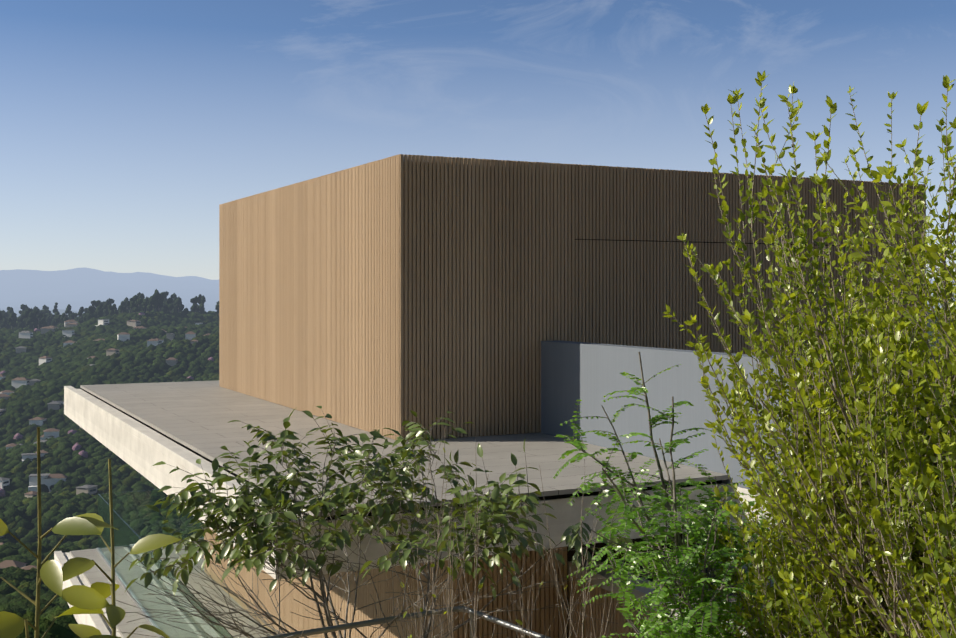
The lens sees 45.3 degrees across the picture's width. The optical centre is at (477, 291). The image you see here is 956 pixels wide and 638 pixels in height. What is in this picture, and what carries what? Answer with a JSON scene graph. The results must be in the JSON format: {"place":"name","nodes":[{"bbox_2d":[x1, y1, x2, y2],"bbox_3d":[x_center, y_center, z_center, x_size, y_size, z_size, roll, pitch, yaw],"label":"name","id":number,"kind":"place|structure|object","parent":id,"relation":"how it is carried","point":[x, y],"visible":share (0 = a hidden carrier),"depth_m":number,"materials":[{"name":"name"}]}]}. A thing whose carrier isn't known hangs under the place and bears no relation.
{"place":"outdoors","nodes":[
{"label":"outdoors","id":0,"kind":"place"},
{"bbox_2d":[204,529,451,637],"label":"storey slats","id":1,"kind":"object","parent":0,"point":[289,604],"visible":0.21,"depth_m":13.89,"materials":[{"name":"brown wood"}]},
{"bbox_2d":[80,380,728,515],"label":"terrace paving","id":2,"kind":"structure","parent":0,"point":[196,416],"depth_m":13.60,"materials":[{"name":"grey concrete"}]},
{"bbox_2d":[219,154,399,439],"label":"wood box slats","id":3,"kind":"object","parent":2,"relation":"on","point":[309,294],"visible":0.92,"depth_m":16.67,"materials":[{"name":"brown wood"}]},
{"bbox_2d":[400,154,924,440],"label":"wood box slats","id":4,"kind":"object","parent":2,"relation":"on","point":[504,273],"visible":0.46,"depth_m":14.89,"materials":[{"name":"brown wood"}]},
{"bbox_2d":[575,239,854,245],"bbox_3d":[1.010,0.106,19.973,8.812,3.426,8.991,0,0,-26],"label":"wall seam","id":5,"kind":"object","parent":2,"relation":"on","point":[678,241],"depth_m":15.75,"materials":[{"name":"black"}]},
{"bbox_2d":[259,606,549,637],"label":"handrail tube","id":6,"kind":"object","parent":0,"point":[340,627],"visible":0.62,"depth_m":7.57,"materials":[{"name":"silver metal"}]},
{"bbox_2d":[0,267,955,522],"bbox_3d":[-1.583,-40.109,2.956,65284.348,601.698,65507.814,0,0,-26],"label":"terrain ground","id":7,"kind":"structure","parent":0,"point":[76,289],"depth_m":12141.59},
{"bbox_2d":[54,551,120,636],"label":"balcony slab edge","id":8,"kind":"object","parent":7,"relation":"on","point":[98,622],"depth_m":18.89,"materials":[{"name":"concrete"}]},
{"bbox_2d":[70,542,271,637],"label":"terrace paving","id":9,"kind":"structure","parent":8,"relation":"on","point":[93,574],"depth_m":18.83,"materials":[{"name":"grey concrete"}]},
{"bbox_2d":[96,538,203,637],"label":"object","id":10,"kind":"object","parent":9,"relation":"on","point":[142,611],"visible":0.16,"depth_m":19.34,"materials":[{"name":"silver metal"}]},
{"bbox_2d":[98,489,233,637],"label":"glass balustrade","id":11,"kind":"object","parent":9,"relation":"on","point":[135,519],"visible":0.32,"depth_m":19.52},
{"bbox_2d":[0,427,180,637],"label":"plant","id":12,"kind":"object","parent":7,"relation":"on","point":[80,599],"depth_m":2.60,"materials":[{"name":"green plant"}]},
{"bbox_2d":[9,299,178,329],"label":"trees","id":13,"kind":"object","parent":7,"relation":"on","point":[114,309],"visible":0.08,"depth_m":1410.67,"materials":[{"name":"brown"}]},
{"bbox_2d":[0,289,218,328],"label":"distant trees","id":14,"kind":"object","parent":13,"relation":"attached to","point":[28,317],"visible":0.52,"depth_m":1431.26,"materials":[{"name":"green plant"}]},
{"bbox_2d":[0,319,209,569],"bbox_3d":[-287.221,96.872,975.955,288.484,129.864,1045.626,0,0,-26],"label":"houses","id":15,"kind":"structure","parent":7,"relation":"on","point":[48,479],"depth_m":986.70,"materials":[{"name":"white"}]},
{"bbox_2d":[104,406,645,637],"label":"shrub","id":16,"kind":"object","parent":7,"relation":"on","point":[268,501],"depth_m":7.76,"materials":[{"name":"green plant"}]},
{"bbox_2d":[470,614,473,637],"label":"handrail posts","id":17,"kind":"object","parent":7,"relation":"on","point":[472,622],"visible":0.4,"depth_m":7.88,"materials":[{"name":"grey metal"}]},
{"bbox_2d":[0,308,949,637],"bbox_3d":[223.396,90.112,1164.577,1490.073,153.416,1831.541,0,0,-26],"label":"forest canopy","id":18,"kind":"object","parent":7,"relation":"on","point":[136,360],"visible":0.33,"depth_m":959.26,"materials":[{"name":"green plant"}]},
{"bbox_2d":[0,312,213,496],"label":"pink forest trees","id":19,"kind":"object","parent":18,"relation":"on","point":[76,446],"visible":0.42,"depth_m":919.64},
{"bbox_2d":[363,427,618,637],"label":"stems","id":20,"kind":"object","parent":7,"relation":"on","point":[450,625],"depth_m":6.27,"materials":[{"name":"plant"}]},
{"bbox_2d":[567,533,754,637],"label":"window frame","id":21,"kind":"object","parent":7,"relation":"on","point":[571,552],"depth_m":11.97,"materials":[{"name":"black metal"}]},
{"bbox_2d":[64,386,792,579],"bbox_3d":[2.378,2.126,16.490,13.526,0.595,19.600,0,0,-26],"label":"concrete slab edge","id":22,"kind":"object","parent":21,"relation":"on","point":[140,448],"depth_m":11.23,"materials":[{"name":"concrete"}]},
{"bbox_2d":[82,389,721,520],"bbox_3d":[-2.633,1.896,16.903,4.280,0.054,14.200,0,0,-26],"label":"roof edge gutter","id":23,"kind":"object","parent":22,"relation":"on","point":[540,498],"visible":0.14,"depth_m":11.14,"materials":[{"name":"black metal"}]},
{"bbox_2d":[541,340,952,489],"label":"wall","id":24,"kind":"structure","parent":22,"relation":"on","point":[589,375],"depth_m":12.82,"materials":[{"name":"white paint"}]},
{"bbox_2d":[553,352,850,637],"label":"leafy shrub","id":25,"kind":"object","parent":7,"relation":"on","point":[707,610],"depth_m":5.04,"materials":[{"name":"green plant"}]},
{"bbox_2d":[662,70,955,637],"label":"shrub","id":26,"kind":"object","parent":7,"relation":"on","point":[922,481],"depth_m":4.22,"materials":[{"name":"green plant"}]},
{"bbox_2d":[0,0,955,279],"label":"sky","id":27,"kind":"structure","parent":0,"point":[126,126],"materials":[{"name":"blue"}]},
{"bbox_2d":[453,547,566,637],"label":"storey slats","id":28,"kind":"object","parent":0,"point":[539,619],"depth_m":11.50,"materials":[{"name":"brown wood"}]},
{"bbox_2d":[568,574,671,637],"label":"wall","id":29,"kind":"structure","parent":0,"point":[597,608],"depth_m":11.28,"materials":[{"name":"brown wood"}]},
{"bbox_2d":[567,556,784,636],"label":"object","id":30,"kind":"object","parent":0,"point":[639,591],"depth_m":11.20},
{"bbox_2d":[601,554,765,617],"bbox_3d":[2.365,2.841,10.621,0.940,0.065,4.500,0,0,-26],"label":"gravel bed","id":31,"kind":"object","parent":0,"point":[732,599],"visible":0.11,"depth_m":11.31,"materials":[{"name":"grey gravel"}]}
]}

